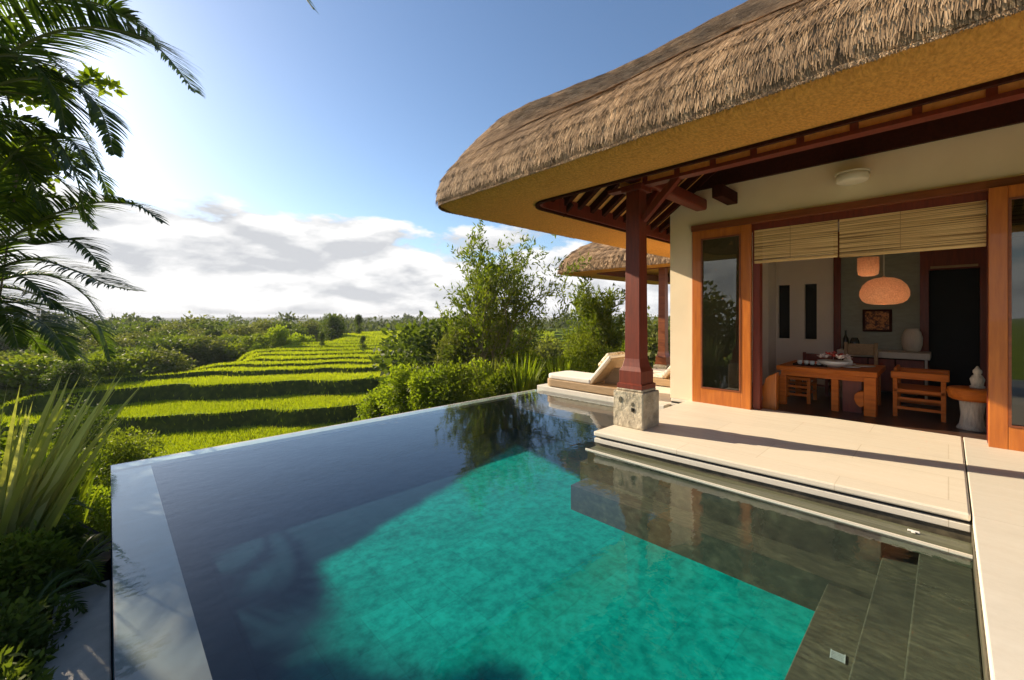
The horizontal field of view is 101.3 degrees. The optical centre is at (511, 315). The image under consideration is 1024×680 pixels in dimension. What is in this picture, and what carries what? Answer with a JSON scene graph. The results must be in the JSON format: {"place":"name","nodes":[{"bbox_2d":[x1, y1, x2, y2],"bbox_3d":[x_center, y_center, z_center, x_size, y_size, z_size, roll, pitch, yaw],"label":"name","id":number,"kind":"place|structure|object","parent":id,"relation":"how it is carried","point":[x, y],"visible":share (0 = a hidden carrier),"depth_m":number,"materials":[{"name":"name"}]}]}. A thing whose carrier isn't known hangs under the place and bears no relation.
{"place":"outdoors","nodes":[
{"label":"outdoors","id":0,"kind":"place"},
{"bbox_2d":[0,317,669,679],"bbox_3d":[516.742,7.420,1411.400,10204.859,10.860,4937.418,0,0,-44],"label":"ground","id":1,"kind":"structure","parent":0,"point":[184,392],"depth_m":19.47,"materials":[{"name":"green plant"}]},
{"bbox_2d":[0,413,15,470],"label":"shrub","id":2,"kind":"object","parent":1,"relation":"on","point":[3,440],"visible":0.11,"depth_m":7.79,"materials":[{"name":"green plant"}]},
{"bbox_2d":[0,345,52,401],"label":"broadleaf tree","id":3,"kind":"object","parent":1,"relation":"on","point":[8,357],"visible":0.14,"depth_m":19.71,"materials":[{"name":"green plant"}]},
{"bbox_2d":[0,638,58,679],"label":"bush","id":4,"kind":"object","parent":1,"relation":"on","point":[11,672],"visible":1,"depth_m":2.01,"materials":[{"name":"green plant"}]},
{"bbox_2d":[0,586,81,679],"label":"bush","id":5,"kind":"object","parent":1,"relation":"on","point":[14,627],"visible":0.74,"depth_m":2.38,"materials":[{"name":"green plant"}]},
{"bbox_2d":[0,519,96,630],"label":"bush","id":6,"kind":"object","parent":1,"relation":"on","point":[33,554],"visible":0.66,"depth_m":2.91,"materials":[{"name":"green plant"}]},
{"bbox_2d":[0,352,96,407],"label":"broadleaf tree","id":7,"kind":"object","parent":1,"relation":"on","point":[38,364],"visible":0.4,"depth_m":19.26,"materials":[{"name":"green plant"}]},
{"bbox_2d":[0,566,105,634],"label":"fern","id":8,"kind":"object","parent":1,"relation":"on","point":[56,577],"visible":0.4,"depth_m":2.85,"materials":[{"name":"green plant"}]},
{"bbox_2d":[1,530,110,596],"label":"fern","id":9,"kind":"object","parent":1,"relation":"on","point":[90,562],"visible":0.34,"depth_m":3.28,"materials":[{"name":"green plant"}]},
{"bbox_2d":[0,59,127,299],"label":"tree","id":10,"kind":"object","parent":1,"relation":"on","point":[90,73],"visible":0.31,"depth_m":5.54,"materials":[{"name":"green plant"}]},
{"bbox_2d":[26,441,113,503],"bbox_3d":[-9.368,3.656,8.710,1.783,2.413,1.890,0,0,-44],"label":"garden shrub","id":11,"kind":"object","parent":1,"relation":"on","point":[86,474],"visible":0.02,"depth_m":9.13,"materials":[{"name":"green plant"}]},
{"bbox_2d":[37,358,104,391],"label":"broadleaf tree","id":12,"kind":"object","parent":1,"relation":"on","point":[72,369],"visible":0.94,"depth_m":18.62,"materials":[{"name":"green plant"}]},
{"bbox_2d":[0,369,145,540],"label":"spear plant","id":13,"kind":"object","parent":1,"relation":"on","point":[30,492],"visible":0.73,"depth_m":3.29,"materials":[{"name":"green plant"}]},
{"bbox_2d":[47,517,98,558],"bbox_3d":[-3.825,2.083,3.540,0.474,0.690,0.520,0,0,-15],"label":"bush","id":14,"kind":"object","parent":1,"relation":"on","point":[75,530],"visible":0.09,"depth_m":3.60,"materials":[{"name":"green plant"}]},
{"bbox_2d":[61,501,84,526],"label":"bush","id":15,"kind":"object","parent":1,"relation":"on","point":[76,511],"visible":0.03,"depth_m":3.95,"materials":[{"name":"green plant"}]},
{"bbox_2d":[25,395,122,477],"bbox_3d":[-11.962,3.564,11.405,2.056,2.757,2.301,0,0,-44],"label":"garden shrub","id":16,"kind":"object","parent":1,"relation":"on","point":[83,420],"visible":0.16,"depth_m":11.37,"materials":[{"name":"green plant"}]},
{"bbox_2d":[60,497,92,522],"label":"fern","id":17,"kind":"object","parent":1,"relation":"on","point":[80,503],"visible":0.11,"depth_m":4.11,"materials":[{"name":"green plant"}]},
{"bbox_2d":[42,580,111,679],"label":"stone ledge","id":18,"kind":"object","parent":1,"relation":"on","point":[83,652],"visible":0.71,"depth_m":2.51,"materials":[{"name":"stone"}]},
{"bbox_2d":[0,116,168,361],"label":"palm tree","id":19,"kind":"object","parent":1,"relation":"on","point":[20,324],"visible":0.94,"depth_m":5.11,"materials":[{"name":"green plant"}]},
{"bbox_2d":[71,327,116,348],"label":"broadleaf tree","id":20,"kind":"object","parent":1,"relation":"on","point":[85,335],"visible":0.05,"depth_m":39.37,"materials":[{"name":"green plant"}]},
{"bbox_2d":[79,484,110,535],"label":"garden shrub","id":21,"kind":"object","parent":1,"relation":"on","point":[98,518],"visible":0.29,"depth_m":7.77,"materials":[{"name":"green plant"}]},
{"bbox_2d":[68,444,122,522],"bbox_3d":[-4.852,1.880,4.657,0.895,0.899,0.995,0,0,-44],"label":"spear plant","id":22,"kind":"object","parent":1,"relation":"on","point":[79,490],"visible":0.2,"depth_m":4.75,"materials":[{"name":"green plant"}]},
{"bbox_2d":[71,330,134,354],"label":"broadleaf tree","id":23,"kind":"object","parent":1,"relation":"on","point":[93,343],"visible":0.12,"depth_m":29.68,"materials":[{"name":"green plant"}]},
{"bbox_2d":[85,344,150,356],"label":"broadleaf tree","id":24,"kind":"object","parent":1,"relation":"on","point":[119,349],"visible":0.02,"depth_m":25.83,"materials":[{"name":"green plant"}]},
{"bbox_2d":[80,351,158,378],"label":"broadleaf tree","id":25,"kind":"object","parent":1,"relation":"on","point":[106,368],"visible":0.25,"depth_m":21.27,"materials":[{"name":"green plant"}]},
{"bbox_2d":[86,425,167,503],"bbox_3d":[-9.655,3.841,10.462,1.709,2.168,1.688,0,0,-44],"label":"garden shrub","id":26,"kind":"object","parent":1,"relation":"on","point":[128,451],"visible":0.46,"depth_m":10.37,"materials":[{"name":"green plant"}]},
{"bbox_2d":[110,326,146,338],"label":"broadleaf tree","id":27,"kind":"object","parent":1,"relation":"on","point":[129,329],"visible":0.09,"depth_m":39.35,"materials":[{"name":"green plant"}]},
{"bbox_2d":[98,348,162,375],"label":"broadleaf tree","id":28,"kind":"object","parent":1,"relation":"on","point":[131,354],"visible":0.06,"depth_m":23.18,"materials":[{"name":"green plant"}]},
{"bbox_2d":[112,330,153,346],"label":"broadleaf tree","id":29,"kind":"object","parent":1,"relation":"on","point":[134,335],"visible":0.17,"depth_m":33.83,"materials":[{"name":"green plant"}]},
{"bbox_2d":[92,318,181,332],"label":"broadleaf tree","id":30,"kind":"object","parent":1,"relation":"on","point":[134,322],"visible":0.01,"depth_m":54.40,"materials":[{"name":"green plant"}]},
{"bbox_2d":[116,321,173,334],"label":"broadleaf tree","id":31,"kind":"object","parent":1,"relation":"on","point":[147,326],"visible":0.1,"depth_m":44.77,"materials":[{"name":"green plant"}]},
{"bbox_2d":[130,336,169,350],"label":"broadleaf tree","id":32,"kind":"object","parent":1,"relation":"on","point":[143,339],"visible":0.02,"depth_m":29.67,"materials":[{"name":"green plant"}]},
{"bbox_2d":[0,0,317,223],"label":"palm tree","id":33,"kind":"object","parent":1,"relation":"on","point":[52,15],"visible":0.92,"depth_m":4.41,"materials":[{"name":"green plant"}]},
{"bbox_2d":[121,343,198,374],"bbox_3d":[-20.398,3.272,23.933,3.706,3.390,4.047,0,0,-3],"label":"broadleaf tree","id":34,"kind":"object","parent":1,"relation":"on","point":[168,364],"visible":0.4,"depth_m":23.94,"materials":[{"name":"green plant"}]},
{"bbox_2d":[141,329,189,345],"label":"broadleaf tree","id":35,"kind":"object","parent":1,"relation":"on","point":[171,332],"visible":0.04,"depth_m":35.80,"materials":[{"name":"green plant"}]},
{"bbox_2d":[135,335,207,369],"bbox_3d":[-23.591,3.149,28.749,4.561,3.523,4.427,0,0,-35],"label":"broadleaf tree","id":36,"kind":"object","parent":1,"relation":"on","point":[175,343],"visible":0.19,"depth_m":28.69,"materials":[{"name":"green plant"}]},
{"bbox_2d":[147,318,195,334],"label":"broadleaf tree","id":37,"kind":"object","parent":1,"relation":"on","point":[177,326],"visible":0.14,"depth_m":42.90,"materials":[{"name":"green plant"}]},
{"bbox_2d":[156,310,214,329],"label":"broadleaf tree","id":38,"kind":"object","parent":1,"relation":"on","point":[187,319],"visible":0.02,"depth_m":49.73,"materials":[{"name":"green plant"}]},
{"bbox_2d":[178,330,236,367],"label":"broadleaf tree","id":39,"kind":"object","parent":1,"relation":"on","point":[203,355],"visible":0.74,"depth_m":30.31,"materials":[{"name":"green plant"}]},
{"bbox_2d":[188,320,226,331],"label":"broadleaf tree","id":40,"kind":"object","parent":1,"relation":"on","point":[207,325],"visible":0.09,"depth_m":45.64,"materials":[{"name":"green plant"}]},
{"bbox_2d":[220,320,263,335],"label":"broadleaf tree","id":41,"kind":"object","parent":1,"relation":"on","point":[239,331],"visible":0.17,"depth_m":38.51,"materials":[{"name":"green plant"}]},
{"bbox_2d":[221,333,269,362],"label":"broadleaf tree","id":42,"kind":"object","parent":1,"relation":"on","point":[249,340],"visible":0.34,"depth_m":31.34,"materials":[{"name":"green plant"}]},
{"bbox_2d":[0,330,554,529],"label":"rice plants","id":43,"kind":"object","parent":1,"relation":"on","point":[162,407],"visible":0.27,"depth_m":19.55,"materials":[{"name":"plant"}]},
{"bbox_2d":[261,324,300,348],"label":"broadleaf tree","id":44,"kind":"object","parent":1,"relation":"on","point":[277,336],"visible":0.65,"depth_m":33.41,"materials":[{"name":"green plant"}]},
{"bbox_2d":[294,317,324,341],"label":"broadleaf tree","id":45,"kind":"object","parent":1,"relation":"on","point":[312,327],"visible":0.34,"depth_m":49.61,"materials":[{"name":"green plant"}]},
{"bbox_2d":[317,313,347,340],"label":"broadleaf tree","id":46,"kind":"object","parent":1,"relation":"on","point":[334,328],"visible":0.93,"depth_m":42.80,"materials":[{"name":"green plant"}]},
{"bbox_2d":[0,311,669,345],"bbox_3d":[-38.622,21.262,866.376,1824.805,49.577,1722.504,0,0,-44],"label":"woodland","id":47,"kind":"object","parent":1,"relation":"on","point":[371,325],"visible":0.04,"depth_m":86.36,"materials":[{"name":"green plant"}]},
{"bbox_2d":[355,387,398,419],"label":"hedge shrub","id":48,"kind":"object","parent":1,"relation":"on","point":[368,406],"visible":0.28,"depth_m":11.01,"materials":[{"name":"green plant"}]},
{"bbox_2d":[373,362,419,416],"bbox_3d":[-2.872,2.071,10.585,1.316,1.806,1.356,0,0,-44],"label":"hedge shrub","id":49,"kind":"object","parent":1,"relation":"on","point":[395,387],"visible":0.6,"depth_m":10.35,"materials":[{"name":"green plant"}]},
{"bbox_2d":[390,322,442,372],"bbox_3d":[-4.672,2.445,23.689,4.520,4.196,4.656,0,0,-14],"label":"broadleaf tree","id":50,"kind":"object","parent":1,"relation":"on","point":[407,351],"visible":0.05,"depth_m":23.17,"materials":[{"name":"green plant"}]},
{"bbox_2d":[403,363,454,410],"bbox_3d":[-1.842,1.930,9.842,1.434,1.730,1.204,0,0,18],"label":"hedge shrub","id":51,"kind":"object","parent":1,"relation":"on","point":[419,388],"visible":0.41,"depth_m":9.64,"materials":[{"name":"green plant"}]},
{"bbox_2d":[359,310,513,389],"bbox_3d":[-2.514,2.530,17.023,6.065,5.466,5.887,0,0,9],"label":"broadleaf tree","id":52,"kind":"object","parent":1,"relation":"on","point":[421,348],"visible":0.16,"depth_m":16.16,"materials":[{"name":"green plant"}]},
{"bbox_2d":[424,357,479,408],"bbox_3d":[-1.354,1.837,9.600,1.348,1.843,1.433,0,0,0],"label":"hedge shrub","id":53,"kind":"object","parent":1,"relation":"on","point":[454,389],"visible":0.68,"depth_m":9.30,"materials":[{"name":"green plant"}]},
{"bbox_2d":[438,343,474,378],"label":"hedge shrub","id":54,"kind":"object","parent":1,"relation":"on","point":[455,359],"visible":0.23,"depth_m":11.67,"materials":[{"name":"green plant"}]},
{"bbox_2d":[427,311,514,377],"bbox_3d":[-1.150,1.311,12.407,2.552,3.275,2.117,0,0,-44],"label":"airy tree","id":55,"kind":"object","parent":1,"relation":"on","point":[449,339],"visible":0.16,"depth_m":12.04,"materials":[{"name":"green plant"}]},
{"bbox_2d":[462,356,495,399],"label":"hedge shrub","id":56,"kind":"object","parent":1,"relation":"on","point":[481,365],"visible":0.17,"depth_m":10.11,"materials":[{"name":"green plant"}]},
{"bbox_2d":[468,354,515,392],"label":"grass clump","id":57,"kind":"object","parent":1,"relation":"on","point":[494,364],"visible":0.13,"depth_m":10.04,"materials":[{"name":"green plant"}]},
{"bbox_2d":[475,360,522,398],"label":"hedge shrub","id":58,"kind":"object","parent":1,"relation":"on","point":[496,379],"visible":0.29,"depth_m":9.55,"materials":[{"name":"green plant"}]},
{"bbox_2d":[434,220,596,370],"bbox_3d":[-0.205,0.019,12.020,3.702,5.673,4.947,0,0,-44],"label":"airy tree","id":59,"kind":"object","parent":1,"relation":"on","point":[491,284],"visible":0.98,"depth_m":11.58,"materials":[{"name":"green plant"}]},
{"bbox_2d":[499,328,545,368],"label":"broadleaf tree","id":60,"kind":"object","parent":1,"relation":"on","point":[531,341],"visible":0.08,"depth_m":26.46,"materials":[{"name":"green plant"}]},
{"bbox_2d":[498,352,547,393],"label":"grass clump","id":61,"kind":"object","parent":1,"relation":"on","point":[523,385],"visible":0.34,"depth_m":9.42,"materials":[{"name":"green plant"}]},
{"bbox_2d":[502,338,545,385],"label":"hedge shrub","id":62,"kind":"object","parent":1,"relation":"on","point":[512,359],"visible":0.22,"depth_m":11.51,"materials":[{"name":"green plant"}]},
{"bbox_2d":[515,358,562,388],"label":"hedge shrub","id":63,"kind":"object","parent":1,"relation":"on","point":[539,379],"visible":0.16,"depth_m":10.07,"materials":[{"name":"green plant"}]},
{"bbox_2d":[111,389,982,679],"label":"swimming pool","id":64,"kind":"structure","parent":1,"relation":"on","point":[515,537],"depth_m":3.10,"materials":[{"name":"liquid"}]},
{"bbox_2d":[478,389,611,403],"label":"water","id":65,"kind":"structure","parent":64,"relation":"in","point":[533,393],"depth_m":7.59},
{"bbox_2d":[522,329,573,369],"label":"broadleaf tree","id":66,"kind":"object","parent":1,"relation":"on","point":[549,350],"visible":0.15,"depth_m":20.36,"materials":[{"name":"green plant"}]},
{"bbox_2d":[536,355,586,382],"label":"grass clump","id":67,"kind":"object","parent":1,"relation":"on","point":[558,368],"visible":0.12,"depth_m":9.82,"materials":[{"name":"green plant"}]},
{"bbox_2d":[546,355,588,374],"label":"hedge shrub","id":68,"kind":"object","parent":1,"relation":"on","point":[577,363],"visible":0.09,"depth_m":10.87,"materials":[{"name":"green plant"}]},
{"bbox_2d":[545,395,613,411],"bbox_3d":[2.678,3.211,8.531,3.470,3.479,2.580,0,0,-44],"label":"lounge terrace base","id":69,"kind":"object","parent":1,"relation":"on","point":[602,405],"depth_m":7.39,"materials":[{"name":"stone"}]},
{"bbox_2d":[537,383,671,409],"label":"lounge terrace","id":70,"kind":"structure","parent":69,"relation":"on","point":[665,400],"depth_m":7.45,"materials":[{"name":"stone"}]},
{"bbox_2d":[548,352,624,395],"bbox_3d":[1.507,1.012,7.765,0.740,0.716,1.780,0,0,-44],"label":"sun lounger","id":71,"kind":"object","parent":70,"relation":"on","point":[603,379],"visible":0.77,"depth_m":7.43,"materials":[{"name":"fabric"}]},
{"bbox_2d":[652,366,669,386],"bbox_3d":[3.033,1.012,8.415,0.740,0.716,1.780,0,0,-44],"label":"sun lounger","id":72,"kind":"object","parent":70,"relation":"on","point":[661,377],"visible":0.13,"depth_m":8.09,"materials":[{"name":"beige fabric"}]},
{"bbox_2d":[561,329,605,372],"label":"hedge shrub","id":73,"kind":"object","parent":1,"relation":"on","point":[587,355],"visible":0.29,"depth_m":12.39,"materials":[{"name":"green plant"}]},
{"bbox_2d":[556,276,650,369],"bbox_3d":[2.772,0.708,14.035,2.894,4.418,2.823,0,0,-16],"label":"airy tree","id":74,"kind":"object","parent":1,"relation":"on","point":[595,314],"visible":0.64,"depth_m":13.47,"materials":[{"name":"green plant"}]},
{"bbox_2d":[585,345,624,372],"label":"hedge shrub","id":75,"kind":"object","parent":1,"relation":"on","point":[605,350],"visible":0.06,"depth_m":11.12,"materials":[{"name":"green plant"}]},
{"bbox_2d":[558,242,669,369],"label":"thatched pavilion","id":76,"kind":"structure","parent":1,"relation":"on","point":[607,262],"depth_m":11.32,"materials":[{"name":"plant"}]},
{"bbox_2d":[615,305,669,367],"bbox_3d":[6.933,2.270,22.176,5.758,5.627,5.272,0,0,35],"label":"broadleaf tree","id":77,"kind":"object","parent":1,"relation":"on","point":[652,335],"visible":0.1,"depth_m":20.75,"materials":[{"name":"green plant"}]},
{"bbox_2d":[595,442,970,552],"bbox_3d":[2.730,3.178,4.626,2.550,3.544,3.080,0,0,-44],"label":"deck footing","id":78,"kind":"object","parent":1,"relation":"on","point":[961,535],"visible":0.13,"depth_m":3.17,"materials":[{"name":"stone"}]},
{"bbox_2d":[595,403,970,531],"bbox_3d":[2.733,1.381,4.632,2.598,0.049,3.084,0,0,-44],"label":"deck base","id":79,"kind":"object","parent":78,"relation":"on","point":[945,522],"visible":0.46,"depth_m":3.32,"materials":[{"name":"stone"}]},
{"bbox_2d":[594,398,970,520],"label":"deck","id":80,"kind":"structure","parent":79,"relation":"on","point":[919,470],"depth_m":4.00,"materials":[{"name":"stone"}]},
{"bbox_2d":[596,401,970,523],"bbox_3d":[2.745,1.344,4.640,2.570,0.022,3.080,0,0,-44],"label":"deck groove","id":81,"kind":"object","parent":79,"relation":"on","point":[929,513],"visible":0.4,"depth_m":3.33},
{"bbox_2d":[963,448,990,679],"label":"pavement base","id":82,"kind":"object","parent":1,"relation":"on","point":[983,649],"depth_m":2.01,"materials":[{"name":"stone"}]},
{"bbox_2d":[435,0,1023,451],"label":"villa","id":83,"kind":"object","parent":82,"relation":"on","point":[701,154],"visible":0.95,"depth_m":4.44,"materials":[{"name":"plant"}]},
{"bbox_2d":[692,224,751,409],"bbox_3d":[2.975,0.022,5.986,0.061,2.525,0.789,0,0,-44],"label":"sliding door","id":84,"kind":"structure","parent":83,"relation":"in","point":[721,257],"depth_m":5.96,"materials":[{"name":"orange wood"}]},
{"bbox_2d":[762,372,778,409],"bbox_3d":[3.587,1.043,5.834,0.140,0.515,0.180,0,0,-44],"label":"carved stand","id":85,"kind":"object","parent":83,"relation":"on","point":[770,391],"visible":0.9,"depth_m":5.77,"materials":[{"name":"orange wood"}]},
{"bbox_2d":[779,285,789,337],"bbox_3d":[5.361,-0.070,8.245,0.040,1.036,0.184,0,0,-44],"label":"slot window","id":86,"kind":"structure","parent":83,"relation":"in","point":[784,290],"depth_m":8.23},
{"bbox_2d":[754,220,837,263],"bbox_3d":[3.604,-0.925,5.376,0.024,0.450,0.903,0,0,-44],"label":"bamboo blind","id":87,"kind":"object","parent":83,"relation":"hanging from","point":[790,250],"visible":1,"depth_m":5.34,"materials":[{"name":"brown wood"}]},
{"bbox_2d":[779,375,816,403],"bbox_3d":[4.381,1.110,6.437,0.460,0.380,0.400,0,0,-44],"label":"stool","id":88,"kind":"object","parent":83,"relation":"on","point":[808,383],"visible":0.67,"depth_m":6.31,"materials":[{"name":"brown wood"}]},
{"bbox_2d":[806,284,816,338],"bbox_3d":[5.660,-0.070,7.935,0.040,1.036,0.185,0,0,-44],"label":"slot window","id":89,"kind":"structure","parent":83,"relation":"in","point":[811,289],"depth_m":7.92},
{"bbox_2d":[802,352,832,395],"bbox_3d":[5.086,0.970,7.045,0.420,0.660,0.420,0,0,-44],"label":"dining chair","id":90,"kind":"object","parent":83,"relation":"on","point":[813,357],"visible":0.34,"depth_m":7.07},
{"bbox_2d":[776,360,885,416],"bbox_3d":[4.647,1.015,6.124,1.110,0.570,1.120,0,0,-44],"label":"dining table","id":91,"kind":"object","parent":83,"relation":"on","point":[861,389],"visible":0.89,"depth_m":5.67,"materials":[{"name":"brown wood"}]},
{"bbox_2d":[817,351,850,367],"bbox_3d":[4.526,0.616,5.899,0.411,0.226,0.373,0,0,36],"label":"flower arrangement","id":92,"kind":"object","parent":91,"relation":"on","point":[832,363],"visible":1,"depth_m":5.83,"materials":[{"name":"white ceramic"}]},
{"bbox_2d":[835,168,870,185],"bbox_3d":[3.901,-1.581,4.816,0.320,0.111,0.320,0,0,-44],"label":"wall light","id":93,"kind":"object","parent":83,"relation":"attached to","point":[854,176],"visible":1,"depth_m":4.72,"materials":[{"name":"white glass"}]},
{"bbox_2d":[840,342,877,397],"bbox_3d":[5.481,0.870,6.635,0.420,0.860,0.420,0,0,-44],"label":"dining chair","id":94,"kind":"object","parent":83,"relation":"on","point":[861,349],"visible":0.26,"depth_m":6.72,"materials":[{"name":"brown wood"}]},
{"bbox_2d":[857,228,878,275],"bbox_3d":[5.525,-1.087,6.517,0.264,0.952,0.264,0,0,-44],"label":"pendant lamp","id":95,"kind":"object","parent":83,"relation":"hanging from","point":[868,266],"visible":0.96,"depth_m":6.42,"materials":[{"name":"paper"}]},
{"bbox_2d":[863,309,891,331],"bbox_3d":[6.239,0.090,7.180,0.048,0.380,0.380,0,0,-44],"label":"picture","id":96,"kind":"object","parent":83,"relation":"attached to","point":[877,320],"visible":1,"depth_m":7.16},
{"bbox_2d":[837,348,930,398],"bbox_3d":[6.095,0.940,6.906,0.560,0.720,1.120,0,0,-44],"label":"sideboard","id":97,"kind":"object","parent":83,"relation":"on","point":[890,360],"visible":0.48,"depth_m":6.62,"materials":[{"name":"stone"}]},
{"bbox_2d":[901,329,922,351],"bbox_3d":[6.316,0.396,6.633,0.250,0.365,0.250,0,0,-44],"label":"vase","id":98,"kind":"object","parent":97,"relation":"on","point":[911,340],"visible":1,"depth_m":6.55,"materials":[{"name":"ceramic"}]},
{"bbox_2d":[859,276,909,304],"bbox_3d":[5.254,-0.836,5.933,0.538,1.365,0.538,0,0,-44],"label":"pendant lamp","id":99,"kind":"object","parent":83,"relation":"hanging from","point":[883,290],"visible":0.96,"depth_m":5.76,"materials":[{"name":"paper"}]},
{"bbox_2d":[839,200,985,257],"bbox_3d":[4.334,-0.920,4.618,0.024,0.460,1.168,0,0,-44],"label":"bamboo blind","id":100,"kind":"object","parent":83,"relation":"hanging from","point":[919,215],"visible":1,"depth_m":4.56,"materials":[{"name":"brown wood"}]},
{"bbox_2d":[891,365,949,422],"bbox_3d":[5.314,0.990,5.468,0.650,0.620,0.530,0,0,-44],"label":"armchair","id":101,"kind":"object","parent":83,"relation":"on","point":[898,373],"visible":1,"depth_m":5.35,"materials":[{"name":"brown wood"}]},
{"bbox_2d":[920,215,986,396],"bbox_3d":[6.899,-0.100,6.549,0.175,2.800,0.770,0,0,-44],"label":"inner doorway","id":102,"kind":"structure","parent":83,"relation":"in","point":[973,257],"depth_m":6.49,"materials":[{"name":"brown wood"}]},
{"bbox_2d":[946,385,986,431],"bbox_3d":[5.248,1.065,4.795,0.394,0.470,0.406,0,0,-44],"label":"side table","id":103,"kind":"object","parent":83,"relation":"on","point":[972,403],"visible":0.83,"depth_m":4.72,"materials":[{"name":"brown wood"}]},
{"bbox_2d":[969,366,984,388],"bbox_3d":[5.287,0.703,4.772,0.115,0.250,0.125,0,0,-44],"label":"figurine","id":104,"kind":"object","parent":103,"relation":"on","point":[977,380],"visible":1,"depth_m":4.75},
{"bbox_2d":[988,183,1023,451],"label":"sliding door","id":105,"kind":"structure","parent":83,"relation":"in","point":[1005,203],"depth_m":4.02,"materials":[{"name":"orange wood"}]},
{"bbox_2d":[0,0,747,317],"label":"sky","id":106,"kind":"structure","parent":0,"point":[309,168],"materials":[{"name":"blue"}]},
{"bbox_2d":[963,437,1023,679],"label":"pavement","id":107,"kind":"structure","parent":0,"point":[995,477],"depth_m":2.34,"materials":[{"name":"stone"}]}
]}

